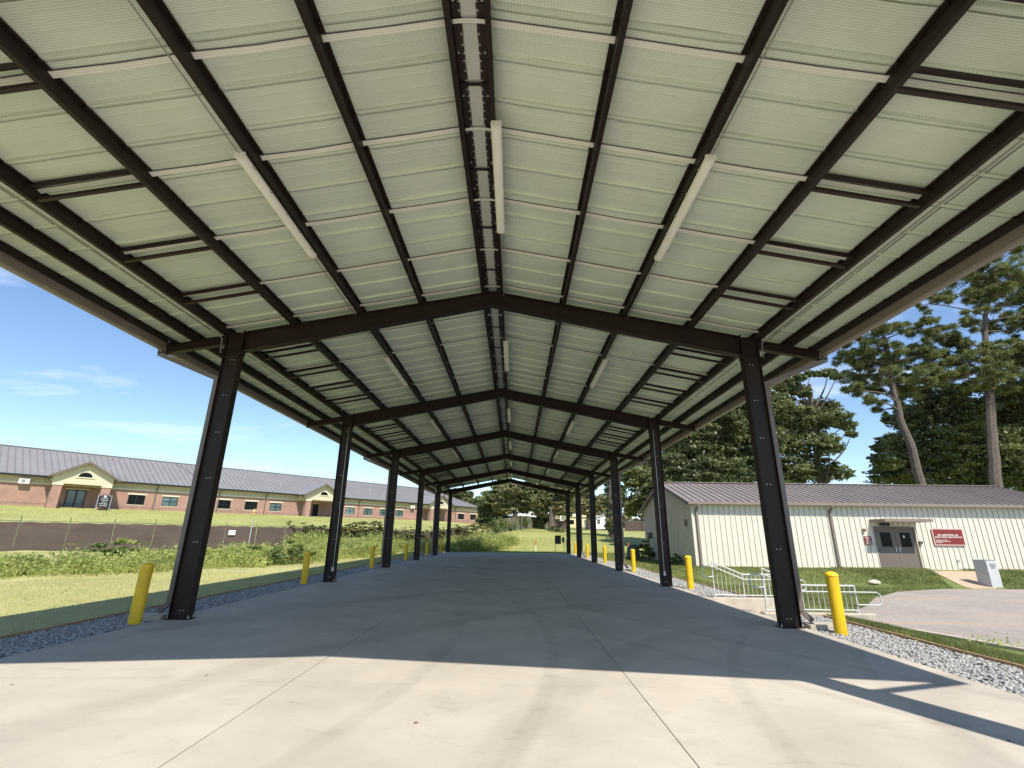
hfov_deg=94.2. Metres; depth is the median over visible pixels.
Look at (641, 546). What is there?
leafy shrub
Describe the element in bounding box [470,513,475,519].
window
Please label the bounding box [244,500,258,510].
window
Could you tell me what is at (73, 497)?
door
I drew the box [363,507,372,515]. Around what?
window
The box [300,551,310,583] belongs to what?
bollard
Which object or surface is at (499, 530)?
climbing vine
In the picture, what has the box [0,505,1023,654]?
ground
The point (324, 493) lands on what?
fan window
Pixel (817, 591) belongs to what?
hand railing
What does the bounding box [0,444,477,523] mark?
brick building
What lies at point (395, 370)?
light fixture
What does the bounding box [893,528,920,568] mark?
door
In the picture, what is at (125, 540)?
leafy shrub
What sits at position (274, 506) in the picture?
window
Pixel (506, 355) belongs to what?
light fixture
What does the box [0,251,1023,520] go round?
sky
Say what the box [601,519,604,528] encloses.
door
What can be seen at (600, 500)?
oak tree
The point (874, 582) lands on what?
boulder
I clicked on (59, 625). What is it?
garden edging
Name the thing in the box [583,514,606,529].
garden shed
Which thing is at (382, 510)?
window
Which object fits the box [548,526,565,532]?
round bush
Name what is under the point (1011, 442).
oak tree
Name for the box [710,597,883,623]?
concrete walkway
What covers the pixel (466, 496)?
oak tree
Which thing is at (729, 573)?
hand railing
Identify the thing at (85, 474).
fan window
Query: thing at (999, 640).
weed clump
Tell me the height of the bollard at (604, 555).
1.186 m
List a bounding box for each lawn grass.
[0,504,641,553]
[0,550,430,635]
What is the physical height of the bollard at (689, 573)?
1.186 m
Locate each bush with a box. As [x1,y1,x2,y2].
[534,516,548,528]
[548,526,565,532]
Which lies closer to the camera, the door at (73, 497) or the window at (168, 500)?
the door at (73, 497)
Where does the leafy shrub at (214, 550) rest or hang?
on the ground at (634, 537)
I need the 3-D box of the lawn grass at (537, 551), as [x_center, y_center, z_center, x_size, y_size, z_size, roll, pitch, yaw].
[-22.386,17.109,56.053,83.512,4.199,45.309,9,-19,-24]
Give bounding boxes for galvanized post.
[248,519,253,542]
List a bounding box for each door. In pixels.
[63,489,86,507]
[312,504,318,515]
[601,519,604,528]
[875,528,901,567]
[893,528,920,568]
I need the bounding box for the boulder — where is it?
[868,580,880,583]
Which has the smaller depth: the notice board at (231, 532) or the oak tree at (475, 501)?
the notice board at (231, 532)
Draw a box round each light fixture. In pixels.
[233,152,316,258]
[384,357,407,385]
[430,420,440,432]
[490,120,504,233]
[503,341,509,370]
[507,408,510,422]
[566,421,574,433]
[590,359,607,387]
[654,154,716,260]
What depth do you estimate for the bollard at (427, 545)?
39.26 m
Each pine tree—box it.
[829,307,959,484]
[913,243,1023,487]
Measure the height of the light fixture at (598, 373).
0.110 m
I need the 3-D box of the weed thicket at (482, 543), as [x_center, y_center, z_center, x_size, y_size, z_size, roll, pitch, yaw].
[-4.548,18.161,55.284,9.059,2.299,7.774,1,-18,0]
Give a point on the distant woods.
(628, 518)
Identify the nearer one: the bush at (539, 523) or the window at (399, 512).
the bush at (539, 523)
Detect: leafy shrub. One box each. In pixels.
[81,541,130,557]
[116,538,145,555]
[206,548,227,556]
[247,545,289,564]
[271,539,315,564]
[634,540,649,558]
[641,546,654,559]
[670,553,683,564]
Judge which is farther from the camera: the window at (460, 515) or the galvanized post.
the window at (460, 515)
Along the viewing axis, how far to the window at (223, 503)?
65.81 m
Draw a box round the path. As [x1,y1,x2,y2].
[933,571,996,588]
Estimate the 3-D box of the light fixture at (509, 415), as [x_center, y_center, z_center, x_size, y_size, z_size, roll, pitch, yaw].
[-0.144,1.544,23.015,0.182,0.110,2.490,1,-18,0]
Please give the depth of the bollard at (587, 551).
39.15 m
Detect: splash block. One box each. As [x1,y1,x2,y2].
[127,613,167,620]
[802,622,833,630]
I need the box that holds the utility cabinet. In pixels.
[627,544,639,556]
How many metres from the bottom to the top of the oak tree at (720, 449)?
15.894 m
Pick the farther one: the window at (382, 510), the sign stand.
the window at (382, 510)
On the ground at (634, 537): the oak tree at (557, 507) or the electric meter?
the oak tree at (557, 507)
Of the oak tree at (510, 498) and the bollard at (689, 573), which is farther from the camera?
the oak tree at (510, 498)
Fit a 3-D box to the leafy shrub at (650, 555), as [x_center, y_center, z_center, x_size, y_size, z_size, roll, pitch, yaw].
[9.866,12.103,33.984,1.291,1.006,1.259,1,-18,0]
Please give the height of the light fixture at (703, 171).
0.110 m
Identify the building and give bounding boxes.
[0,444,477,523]
[555,515,596,526]
[639,482,1023,569]
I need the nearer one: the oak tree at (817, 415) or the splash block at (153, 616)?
the splash block at (153, 616)
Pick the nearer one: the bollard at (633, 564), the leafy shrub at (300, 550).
the bollard at (633, 564)
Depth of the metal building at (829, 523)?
26.96 m
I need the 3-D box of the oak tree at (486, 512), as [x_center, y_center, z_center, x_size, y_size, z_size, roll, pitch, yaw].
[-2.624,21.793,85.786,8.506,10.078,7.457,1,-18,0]
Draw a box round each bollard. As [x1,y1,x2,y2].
[127,562,154,624]
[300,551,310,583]
[369,546,375,567]
[404,543,407,559]
[425,542,428,555]
[586,544,588,557]
[603,546,606,562]
[630,549,635,571]
[684,555,693,589]
[824,571,847,636]
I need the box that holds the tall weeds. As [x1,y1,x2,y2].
[0,536,413,578]
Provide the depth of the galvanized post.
40.53 m
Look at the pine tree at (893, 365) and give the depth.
49.98 m
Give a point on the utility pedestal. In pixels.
(987, 573)
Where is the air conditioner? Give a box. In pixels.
[18,478,30,483]
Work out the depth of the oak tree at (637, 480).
57.28 m
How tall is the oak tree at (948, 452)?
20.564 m
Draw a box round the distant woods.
[530,511,643,527]
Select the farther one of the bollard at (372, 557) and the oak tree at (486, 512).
the oak tree at (486, 512)
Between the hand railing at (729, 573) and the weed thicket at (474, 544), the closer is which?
the hand railing at (729, 573)
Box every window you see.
[75,471,94,478]
[126,493,146,505]
[161,495,179,506]
[216,498,232,509]
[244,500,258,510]
[269,501,282,511]
[319,491,328,495]
[345,506,355,514]
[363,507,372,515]
[379,508,384,515]
[395,509,403,516]
[458,513,464,519]
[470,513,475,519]
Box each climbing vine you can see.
[287,521,491,543]
[488,515,530,534]
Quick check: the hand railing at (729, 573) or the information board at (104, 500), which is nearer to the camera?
the hand railing at (729, 573)
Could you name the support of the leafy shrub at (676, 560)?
on the ground at (634, 537)
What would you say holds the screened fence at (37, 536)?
on the ground at (634, 537)
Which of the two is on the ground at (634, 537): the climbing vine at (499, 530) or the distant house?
the distant house
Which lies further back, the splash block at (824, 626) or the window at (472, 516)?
the window at (472, 516)
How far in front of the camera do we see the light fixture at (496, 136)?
7.52 m
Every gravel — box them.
[0,552,442,657]
[572,553,1023,696]
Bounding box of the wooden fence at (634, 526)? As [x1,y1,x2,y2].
[492,514,644,533]
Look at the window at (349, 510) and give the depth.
80.11 m
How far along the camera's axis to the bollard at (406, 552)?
31.70 m
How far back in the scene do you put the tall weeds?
21.55 m
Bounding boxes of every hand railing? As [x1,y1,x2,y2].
[701,561,805,597]
[749,567,881,612]
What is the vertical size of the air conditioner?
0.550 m
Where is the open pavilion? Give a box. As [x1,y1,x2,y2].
[0,0,1023,628]
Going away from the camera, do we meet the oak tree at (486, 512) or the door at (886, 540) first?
the door at (886, 540)
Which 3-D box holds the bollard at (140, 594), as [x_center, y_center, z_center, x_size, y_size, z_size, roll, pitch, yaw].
[-7.098,4.044,9.097,0.234,1.186,0.234,0,-18,0]
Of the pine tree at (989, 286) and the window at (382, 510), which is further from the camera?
the window at (382, 510)
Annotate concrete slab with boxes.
[0,552,1023,767]
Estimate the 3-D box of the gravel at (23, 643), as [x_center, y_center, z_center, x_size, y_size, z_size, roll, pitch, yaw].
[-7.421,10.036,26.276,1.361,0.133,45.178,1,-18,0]
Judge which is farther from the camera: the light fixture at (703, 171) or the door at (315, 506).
the door at (315, 506)
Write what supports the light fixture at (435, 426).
attached to the open pavilion
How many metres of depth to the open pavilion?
7.57 m
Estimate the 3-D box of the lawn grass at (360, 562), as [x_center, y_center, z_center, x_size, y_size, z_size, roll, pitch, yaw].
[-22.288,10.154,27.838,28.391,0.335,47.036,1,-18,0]
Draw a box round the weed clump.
[960,632,1021,649]
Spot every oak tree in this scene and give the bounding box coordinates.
[442,488,474,504]
[472,490,489,513]
[475,478,514,525]
[489,481,554,516]
[531,485,581,530]
[562,493,606,529]
[602,474,628,536]
[621,449,668,520]
[647,388,804,483]
[744,367,859,484]
[861,383,1007,486]
[969,378,1023,491]
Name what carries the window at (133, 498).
in the brick building at (59, 478)
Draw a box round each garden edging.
[0,552,428,638]
[584,553,1023,670]
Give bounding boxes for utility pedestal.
[972,558,1002,587]
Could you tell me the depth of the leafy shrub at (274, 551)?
25.31 m
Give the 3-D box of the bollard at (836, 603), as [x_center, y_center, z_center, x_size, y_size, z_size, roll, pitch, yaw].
[6.125,4.172,8.986,0.234,1.186,0.234,1,-17,1]
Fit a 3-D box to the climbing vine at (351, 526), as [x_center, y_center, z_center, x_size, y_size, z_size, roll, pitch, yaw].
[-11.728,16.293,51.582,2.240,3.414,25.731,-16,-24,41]
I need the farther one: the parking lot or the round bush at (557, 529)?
the round bush at (557, 529)
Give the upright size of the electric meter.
2.050 m
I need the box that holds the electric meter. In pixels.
[647,533,656,559]
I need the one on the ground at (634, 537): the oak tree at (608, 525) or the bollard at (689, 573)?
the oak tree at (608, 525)
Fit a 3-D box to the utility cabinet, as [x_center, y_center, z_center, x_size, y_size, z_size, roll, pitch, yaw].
[9.711,13.374,38.188,0.950,0.980,0.620,1,-18,0]
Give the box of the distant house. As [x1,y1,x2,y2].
[507,510,529,516]
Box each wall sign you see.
[864,536,872,544]
[931,528,965,545]
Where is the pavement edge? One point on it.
(1013, 647)
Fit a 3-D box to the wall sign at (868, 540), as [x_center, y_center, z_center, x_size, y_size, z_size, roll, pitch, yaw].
[19.940,8.757,26.644,0.400,0.450,0.036,1,-18,0]
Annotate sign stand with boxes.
[555,535,566,552]
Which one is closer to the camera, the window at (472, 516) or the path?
the path
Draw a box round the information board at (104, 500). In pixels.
[95,493,111,510]
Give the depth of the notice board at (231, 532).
39.80 m
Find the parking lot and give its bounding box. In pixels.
[856,589,1023,646]
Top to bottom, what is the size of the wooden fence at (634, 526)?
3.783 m
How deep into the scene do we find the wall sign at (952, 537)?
26.66 m
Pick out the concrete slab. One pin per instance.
(498, 660)
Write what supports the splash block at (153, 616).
on the gravel at (23, 643)
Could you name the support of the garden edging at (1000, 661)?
on the ground at (634, 537)
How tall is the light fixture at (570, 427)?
0.110 m
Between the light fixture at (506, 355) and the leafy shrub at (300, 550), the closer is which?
the light fixture at (506, 355)
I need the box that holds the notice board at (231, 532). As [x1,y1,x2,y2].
[228,530,235,534]
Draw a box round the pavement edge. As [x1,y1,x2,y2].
[911,629,1023,651]
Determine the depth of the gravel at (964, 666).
7.36 m
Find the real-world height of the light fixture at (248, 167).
0.110 m
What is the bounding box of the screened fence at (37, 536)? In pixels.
[0,516,468,551]
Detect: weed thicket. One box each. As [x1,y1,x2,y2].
[280,528,525,552]
[438,534,510,550]
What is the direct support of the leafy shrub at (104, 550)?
on the ground at (634, 537)

